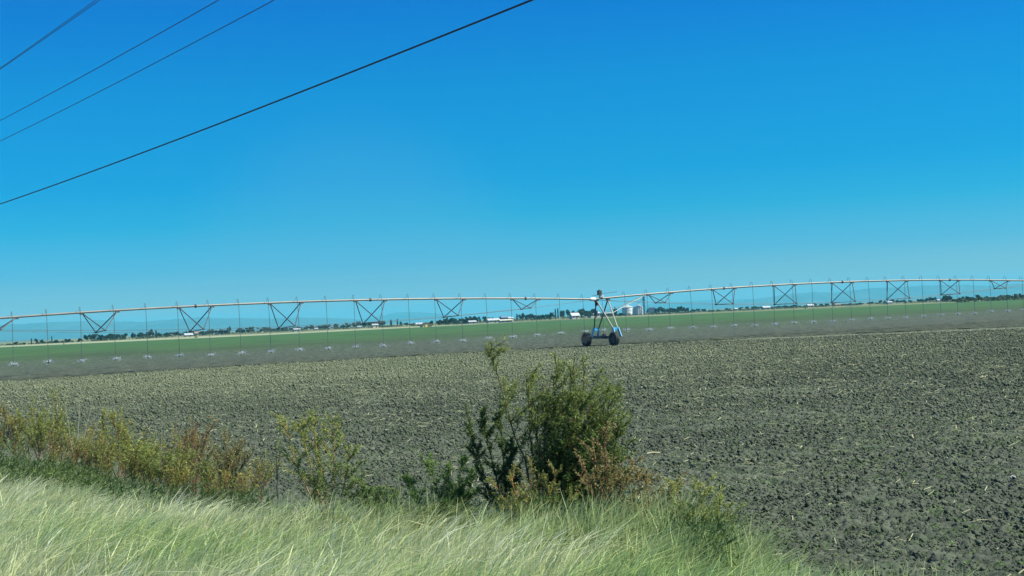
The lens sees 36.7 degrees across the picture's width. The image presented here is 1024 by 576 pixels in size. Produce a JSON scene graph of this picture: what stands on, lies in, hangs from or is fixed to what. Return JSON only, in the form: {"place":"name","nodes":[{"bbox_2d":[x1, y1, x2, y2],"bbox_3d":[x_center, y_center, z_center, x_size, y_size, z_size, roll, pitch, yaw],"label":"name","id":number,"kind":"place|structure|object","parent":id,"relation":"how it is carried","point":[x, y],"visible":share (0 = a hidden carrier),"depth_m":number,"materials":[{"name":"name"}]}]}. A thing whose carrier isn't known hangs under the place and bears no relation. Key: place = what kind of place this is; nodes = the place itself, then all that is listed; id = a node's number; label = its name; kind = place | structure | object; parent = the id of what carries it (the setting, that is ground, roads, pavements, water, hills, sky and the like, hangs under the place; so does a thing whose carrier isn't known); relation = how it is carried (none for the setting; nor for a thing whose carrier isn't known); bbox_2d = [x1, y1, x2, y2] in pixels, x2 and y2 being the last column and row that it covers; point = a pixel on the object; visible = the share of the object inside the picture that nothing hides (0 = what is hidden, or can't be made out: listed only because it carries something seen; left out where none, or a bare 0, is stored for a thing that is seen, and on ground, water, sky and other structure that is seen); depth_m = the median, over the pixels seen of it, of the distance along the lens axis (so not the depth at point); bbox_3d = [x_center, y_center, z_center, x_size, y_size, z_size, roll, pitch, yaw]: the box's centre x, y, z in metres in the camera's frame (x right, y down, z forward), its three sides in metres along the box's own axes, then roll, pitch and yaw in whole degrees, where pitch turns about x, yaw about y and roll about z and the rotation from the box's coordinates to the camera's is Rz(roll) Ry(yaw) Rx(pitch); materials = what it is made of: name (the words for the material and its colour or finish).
{"place":"outdoors","nodes":[
{"label":"outdoors","id":0,"kind":"place"},
{"bbox_2d":[0,339,57,341],"bbox_3d":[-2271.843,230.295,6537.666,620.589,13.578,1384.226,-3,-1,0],"label":"hills","id":1,"kind":"structure","parent":0,"point":[23,340],"depth_m":6480.97,"materials":[{"name":"blue"}]},
{"bbox_2d":[1,0,99,68],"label":"power line","id":2,"kind":"object","parent":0,"point":[51,33],"visible":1,"depth_m":35.76,"materials":[{"name":"black metal"}]},
{"bbox_2d":[0,0,218,120],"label":"power line","id":3,"kind":"object","parent":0,"point":[116,57],"visible":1,"depth_m":38.69,"materials":[{"name":"black metal"}]},
{"bbox_2d":[1,0,273,140],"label":"power line","id":4,"kind":"object","parent":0,"point":[144,68],"visible":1,"depth_m":40.27,"materials":[{"name":"black metal"}]},
{"bbox_2d":[0,317,398,339],"bbox_3d":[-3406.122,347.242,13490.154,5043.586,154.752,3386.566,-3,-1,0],"label":"mountains","id":5,"kind":"structure","parent":0,"point":[58,330],"depth_m":12746.31,"materials":[{"name":"blue"}]},
{"bbox_2d":[0,0,532,203],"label":"power line","id":6,"kind":"object","parent":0,"point":[493,15],"visible":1,"depth_m":28.21,"materials":[{"name":"black metal"}]},
{"bbox_2d":[0,450,921,575],"bbox_3d":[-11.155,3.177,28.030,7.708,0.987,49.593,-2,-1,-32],"label":"verge","id":7,"kind":"structure","parent":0,"point":[6,453],"depth_m":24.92,"materials":[{"name":"green plant"}]},
{"bbox_2d":[0,413,12,452],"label":"weed","id":8,"kind":"object","parent":7,"relation":"on","point":[1,438],"visible":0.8,"depth_m":31.29,"materials":[{"name":"green plant"}]},
{"bbox_2d":[0,401,28,454],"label":"weed","id":9,"kind":"object","parent":7,"relation":"on","point":[12,429],"visible":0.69,"depth_m":35.34,"materials":[{"name":"green plant"}]},
{"bbox_2d":[6,427,37,462],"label":"weed","id":10,"kind":"object","parent":7,"relation":"on","point":[18,438],"visible":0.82,"depth_m":29.77,"materials":[{"name":"green plant"}]},
{"bbox_2d":[10,406,49,463],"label":"weed","id":11,"kind":"object","parent":7,"relation":"on","point":[27,431],"visible":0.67,"depth_m":31.51,"materials":[{"name":"green plant"}]},
{"bbox_2d":[14,394,57,459],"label":"weed","id":12,"kind":"object","parent":7,"relation":"on","point":[39,422],"visible":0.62,"depth_m":32.64,"materials":[{"name":"green plant"}]},
{"bbox_2d":[33,420,67,466],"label":"weed","id":13,"kind":"object","parent":7,"relation":"on","point":[52,454],"visible":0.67,"depth_m":27.34,"materials":[{"name":"green plant"}]},
{"bbox_2d":[38,419,64,467],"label":"weed","id":14,"kind":"object","parent":7,"relation":"on","point":[57,448],"visible":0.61,"depth_m":29.14,"materials":[{"name":"green plant"}]},
{"bbox_2d":[41,385,80,461],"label":"weed","id":15,"kind":"object","parent":7,"relation":"on","point":[63,419],"visible":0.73,"depth_m":30.81,"materials":[{"name":"green plant"}]},
{"bbox_2d":[54,430,89,468],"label":"weed","id":16,"kind":"object","parent":7,"relation":"on","point":[75,455],"visible":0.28,"depth_m":27.93,"materials":[{"name":"green plant"}]},
{"bbox_2d":[61,431,105,478],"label":"weed","id":17,"kind":"object","parent":7,"relation":"on","point":[78,449],"visible":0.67,"depth_m":25.45,"materials":[{"name":"green plant"}]},
{"bbox_2d":[64,395,104,468],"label":"dry stalk","id":18,"kind":"object","parent":7,"relation":"on","point":[78,427],"visible":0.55,"depth_m":28.77,"materials":[{"name":"brown plant"}]},
{"bbox_2d":[65,433,106,473],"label":"weed","id":19,"kind":"object","parent":7,"relation":"on","point":[80,453],"visible":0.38,"depth_m":27.52,"materials":[{"name":"green plant"}]},
{"bbox_2d":[80,420,108,465],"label":"weed","id":20,"kind":"object","parent":7,"relation":"on","point":[91,432],"visible":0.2,"depth_m":29.26,"materials":[{"name":"green plant"}]},
{"bbox_2d":[82,429,118,479],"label":"weed","id":21,"kind":"object","parent":7,"relation":"on","point":[100,460],"visible":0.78,"depth_m":25.19,"materials":[{"name":"green plant"}]},
{"bbox_2d":[83,424,118,479],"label":"weed","id":22,"kind":"object","parent":7,"relation":"on","point":[110,450],"visible":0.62,"depth_m":25.78,"materials":[{"name":"green plant"}]},
{"bbox_2d":[82,423,123,466],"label":"weed","id":23,"kind":"object","parent":7,"relation":"on","point":[99,436],"visible":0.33,"depth_m":28.21,"materials":[{"name":"green plant"}]},
{"bbox_2d":[95,407,142,480],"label":"weed","id":24,"kind":"object","parent":7,"relation":"on","point":[123,433],"visible":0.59,"depth_m":27.11,"materials":[{"name":"green plant"}]},
{"bbox_2d":[117,425,153,479],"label":"weed","id":25,"kind":"object","parent":7,"relation":"on","point":[131,450],"visible":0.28,"depth_m":25.61,"materials":[{"name":"green plant"}]},
{"bbox_2d":[111,439,164,491],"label":"weed","id":26,"kind":"object","parent":7,"relation":"on","point":[135,466],"visible":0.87,"depth_m":23.32,"materials":[{"name":"green plant"}]},
{"bbox_2d":[115,432,162,488],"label":"weed","id":27,"kind":"object","parent":7,"relation":"on","point":[144,452],"visible":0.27,"depth_m":24.74,"materials":[{"name":"green plant"}]},
{"bbox_2d":[130,439,152,483],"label":"weed","id":28,"kind":"object","parent":7,"relation":"on","point":[142,461],"visible":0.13,"depth_m":26.69,"materials":[{"name":"green plant"}]},
{"bbox_2d":[140,432,166,492],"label":"weed","id":29,"kind":"object","parent":7,"relation":"on","point":[149,472],"visible":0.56,"depth_m":24.08,"materials":[{"name":"green plant"}]},
{"bbox_2d":[139,433,181,489],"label":"weed","id":30,"kind":"object","parent":7,"relation":"on","point":[163,457],"visible":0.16,"depth_m":25.63,"materials":[{"name":"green plant"}]},
{"bbox_2d":[155,424,182,496],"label":"dry stalk","id":31,"kind":"object","parent":7,"relation":"on","point":[160,455],"visible":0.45,"depth_m":24.01,"materials":[{"name":"brown plant"}]},
{"bbox_2d":[145,436,195,495],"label":"weed","id":32,"kind":"object","parent":7,"relation":"on","point":[160,472],"visible":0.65,"depth_m":23.29,"materials":[{"name":"green plant"}]},
{"bbox_2d":[151,459,192,498],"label":"weed","id":33,"kind":"object","parent":7,"relation":"on","point":[178,478],"visible":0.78,"depth_m":21.84,"materials":[{"name":"green plant"}]},
{"bbox_2d":[161,423,200,482],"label":"weed","id":34,"kind":"object","parent":7,"relation":"on","point":[174,434],"visible":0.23,"depth_m":25.50,"materials":[{"name":"green plant"}]},
{"bbox_2d":[172,441,199,497],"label":"weed","id":35,"kind":"object","parent":7,"relation":"on","point":[190,471],"visible":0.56,"depth_m":23.59,"materials":[{"name":"green plant"}]},
{"bbox_2d":[167,416,218,494],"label":"weed","id":36,"kind":"object","parent":7,"relation":"on","point":[198,446],"visible":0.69,"depth_m":24.14,"materials":[{"name":"green plant"}]},
{"bbox_2d":[192,446,221,497],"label":"weed","id":37,"kind":"object","parent":7,"relation":"on","point":[202,467],"visible":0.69,"depth_m":22.43,"materials":[{"name":"green plant"}]},
{"bbox_2d":[194,459,235,511],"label":"weed","id":38,"kind":"object","parent":7,"relation":"on","point":[225,474],"visible":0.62,"depth_m":21.01,"materials":[{"name":"green plant"}]},
{"bbox_2d":[200,448,243,496],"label":"weed","id":39,"kind":"object","parent":7,"relation":"on","point":[223,464],"visible":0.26,"depth_m":23.52,"materials":[{"name":"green plant"}]},
{"bbox_2d":[205,427,254,500],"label":"weed","id":40,"kind":"object","parent":7,"relation":"on","point":[229,458],"visible":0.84,"depth_m":22.61,"materials":[{"name":"green plant"}]},
{"bbox_2d":[218,459,267,508],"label":"weed","id":41,"kind":"object","parent":7,"relation":"on","point":[240,478],"visible":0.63,"depth_m":21.15,"materials":[{"name":"green plant"}]},
{"bbox_2d":[246,441,284,507],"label":"dry stalk","id":42,"kind":"object","parent":7,"relation":"on","point":[276,488],"visible":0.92,"depth_m":21.95,"materials":[{"name":"brown plant"}]},
{"bbox_2d":[247,449,285,505],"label":"weed","id":43,"kind":"object","parent":7,"relation":"on","point":[257,468],"visible":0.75,"depth_m":22.48,"materials":[{"name":"green plant"}]},
{"bbox_2d":[270,406,366,517],"bbox_3d":[-2.579,2.346,20.551,1.362,1.566,0.738,-3,-1,0],"label":"weed","id":44,"kind":"object","parent":7,"relation":"on","point":[320,473],"visible":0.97,"depth_m":20.55,"materials":[{"name":"green plant"}]},
{"bbox_2d":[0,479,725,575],"bbox_3d":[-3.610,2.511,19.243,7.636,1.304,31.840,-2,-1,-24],"label":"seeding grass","id":45,"kind":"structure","parent":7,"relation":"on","point":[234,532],"depth_m":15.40,"materials":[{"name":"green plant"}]},
{"bbox_2d":[342,475,399,521],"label":"weed","id":46,"kind":"object","parent":7,"relation":"on","point":[367,491],"visible":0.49,"depth_m":19.51,"materials":[{"name":"green plant"}]},
{"bbox_2d":[0,441,848,575],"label":"undergrowth","id":47,"kind":"object","parent":7,"relation":"on","point":[84,473],"visible":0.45,"depth_m":19.38,"materials":[{"name":"green plant"}]},
{"bbox_2d":[400,452,481,519],"bbox_3d":[-0.852,2.492,18.531,1.016,1.060,0.628,-3,-1,0],"label":"weed","id":48,"kind":"object","parent":7,"relation":"on","point":[459,488],"visible":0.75,"depth_m":18.52,"materials":[{"name":"green plant"}]},
{"bbox_2d":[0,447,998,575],"bbox_3d":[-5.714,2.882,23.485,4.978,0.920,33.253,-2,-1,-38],"label":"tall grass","id":49,"kind":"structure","parent":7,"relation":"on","point":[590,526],"depth_m":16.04,"materials":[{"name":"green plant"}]},
{"bbox_2d":[0,301,976,346],"bbox_3d":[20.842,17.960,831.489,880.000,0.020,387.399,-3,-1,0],"label":"dry grass ground","id":50,"kind":"structure","parent":0,"point":[217,336],"depth_m":851.48,"materials":[{"name":"plant"}]},
{"bbox_2d":[419,322,432,326],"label":"house","id":51,"kind":"structure","parent":50,"relation":"on","point":[426,324],"depth_m":828.28,"materials":[{"name":"paint"}]},
{"bbox_2d":[0,295,1018,345],"bbox_3d":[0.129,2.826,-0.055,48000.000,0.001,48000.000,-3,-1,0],"label":"ground","id":52,"kind":"structure","parent":0,"point":[529,320],"depth_m":1286.86,"materials":[{"name":"green plant"}]},
{"bbox_2d":[83,334,92,339],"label":"tree","id":53,"kind":"object","parent":52,"relation":"on","point":[85,337],"visible":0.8,"depth_m":1040.47,"materials":[{"name":"green plant"}]},
{"bbox_2d":[89,333,97,338],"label":"tree","id":54,"kind":"object","parent":52,"relation":"on","point":[93,336],"visible":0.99,"depth_m":1028.17,"materials":[{"name":"green plant"}]},
{"bbox_2d":[100,335,107,340],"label":"tree","id":55,"kind":"object","parent":52,"relation":"on","point":[102,337],"visible":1,"depth_m":1038.56,"materials":[{"name":"green plant"}]},
{"bbox_2d":[183,333,193,336],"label":"house","id":56,"kind":"structure","parent":52,"relation":"on","point":[188,334],"depth_m":1148.42,"materials":[{"name":"paint"}]},
{"bbox_2d":[485,318,499,322],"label":"farm building","id":57,"kind":"structure","parent":52,"relation":"on","point":[491,320],"depth_m":1178.12,"materials":[{"name":"paint"}]},
{"bbox_2d":[497,319,512,322],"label":"shed","id":58,"kind":"structure","parent":52,"relation":"on","point":[504,320],"depth_m":1078.51,"materials":[{"name":"paint"}]},
{"bbox_2d":[0,294,1023,345],"bbox_3d":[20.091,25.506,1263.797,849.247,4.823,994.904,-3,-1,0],"label":"scrub","id":59,"kind":"object","parent":52,"relation":"on","point":[963,299],"visible":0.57,"depth_m":1333.72,"materials":[{"name":"green plant"}]},
{"bbox_2d":[559,311,564,316],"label":"tree","id":60,"kind":"object","parent":52,"relation":"on","point":[562,313],"visible":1,"depth_m":1260.43,"materials":[{"name":"green plant"}]},
{"bbox_2d":[569,313,579,318],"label":"barn","id":61,"kind":"structure","parent":52,"relation":"on","point":[574,315],"depth_m":1128.34,"materials":[{"name":"paint"}]},
{"bbox_2d":[622,305,633,315],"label":"grain silo","id":62,"kind":"object","parent":52,"relation":"on","point":[630,309],"visible":0.71,"depth_m":1584.84,"materials":[{"name":"silver metal"}]},
{"bbox_2d":[634,304,642,314],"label":"grain silo","id":63,"kind":"object","parent":52,"relation":"on","point":[638,309],"visible":0.97,"depth_m":1585.83,"materials":[{"name":"silver metal"}]},
{"bbox_2d":[640,296,644,314],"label":"elevator tower","id":64,"kind":"structure","parent":52,"relation":"on","point":[643,299],"depth_m":1585.11,"materials":[{"name":"metal"}]},
{"bbox_2d":[648,306,654,312],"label":"grain hopper","id":65,"kind":"object","parent":52,"relation":"on","point":[650,310],"visible":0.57,"depth_m":1557.26,"materials":[{"name":"silver metal"}]},
{"bbox_2d":[0,327,1023,575],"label":"tilled field","id":66,"kind":"structure","parent":0,"point":[928,533],"depth_m":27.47,"materials":[{"name":"soil"}]},
{"bbox_2d":[462,393,523,510],"bbox_3d":[-0.230,2.142,18.966,0.791,1.723,0.530,-3,-1,14],"label":"weed","id":67,"kind":"object","parent":66,"relation":"on","point":[504,471],"visible":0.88,"depth_m":18.97,"materials":[{"name":"green plant"}]},
{"bbox_2d":[0,276,1023,378],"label":"pivot irrigator","id":68,"kind":"object","parent":66,"relation":"on","point":[587,338],"visible":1,"depth_m":121.74,"materials":[{"name":"metal"}]},
{"bbox_2d":[0,354,1023,575],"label":"weed seedlings","id":69,"kind":"object","parent":66,"relation":"on","point":[951,542],"visible":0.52,"depth_m":29.13,"materials":[{"name":"green plant"}]},
{"bbox_2d":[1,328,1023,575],"bbox_3d":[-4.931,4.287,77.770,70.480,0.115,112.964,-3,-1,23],"label":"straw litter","id":70,"kind":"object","parent":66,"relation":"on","point":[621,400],"visible":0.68,"depth_m":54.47,"materials":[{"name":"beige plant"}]},
{"bbox_2d":[486,453,584,523],"bbox_3d":[0.308,2.454,17.993,1.175,1.024,0.668,-2,-1,-19],"label":"weed","id":71,"kind":"object","parent":66,"relation":"on","point":[516,502],"visible":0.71,"depth_m":18.03,"materials":[{"name":"green plant"}]},
{"bbox_2d":[483,334,638,517],"bbox_3d":[0.598,1.741,18.646,1.835,2.444,1.298,-3,-1,0],"label":"tall weed bush","id":72,"kind":"object","parent":66,"relation":"on","point":[556,452],"visible":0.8,"depth_m":18.49,"materials":[{"name":"green plant"}]},
{"bbox_2d":[573,420,638,516],"bbox_3d":[1.054,2.182,17.130,0.704,1.454,0.613,-3,-1,15],"label":"weed","id":73,"kind":"object","parent":66,"relation":"on","point":[609,485],"visible":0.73,"depth_m":17.11,"materials":[{"name":"green plant"}]},
{"bbox_2d":[612,455,688,521],"bbox_3d":[1.490,2.339,16.607,0.765,1.080,0.827,-2,-2,-44],"label":"weed","id":74,"kind":"object","parent":66,"relation":"on","point":[639,475],"visible":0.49,"depth_m":16.68,"materials":[{"name":"green plant"}]},
{"bbox_2d":[659,472,746,534],"bbox_3d":[1.964,2.391,16.081,0.768,0.916,0.779,-2,-1,-28],"label":"weed","id":75,"kind":"object","parent":66,"relation":"on","point":[673,484],"visible":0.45,"depth_m":16.08,"materials":[{"name":"green plant"}]},
{"bbox_2d":[928,504,942,517],"bbox_3d":[4.955,2.614,18.011,0.180,0.192,0.103,-3,-1,0],"label":"weed sprout","id":76,"kind":"object","parent":66,"relation":"on","point":[932,512],"visible":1,"depth_m":18.02,"materials":[{"name":"green plant"}]},
{"bbox_2d":[0,299,1023,381],"bbox_3d":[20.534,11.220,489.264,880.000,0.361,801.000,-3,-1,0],"label":"crop field","id":77,"kind":"structure","parent":0,"point":[165,352],"depth_m":202.34,"materials":[{"name":"green plant"}]},
{"bbox_2d":[0,0,1023,324],"label":"sky","id":78,"kind":"structure","parent":0,"point":[540,148],"materials":[{"name":"blue"}]},
{"bbox_2d":[356,299,752,322],"bbox_3d":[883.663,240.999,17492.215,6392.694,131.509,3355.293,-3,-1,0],"label":"mountains","id":79,"kind":"structure","parent":0,"point":[411,316],"depth_m":16849.17,"materials":[{"name":"blue"}]},
{"bbox_2d":[660,283,1023,311],"bbox_3d":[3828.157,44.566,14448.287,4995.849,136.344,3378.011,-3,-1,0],"label":"mountains","id":80,"kind":"structure","parent":0,"point":[879,294],"depth_m":13664.21,"materials":[{"name":"blue"}]}
]}

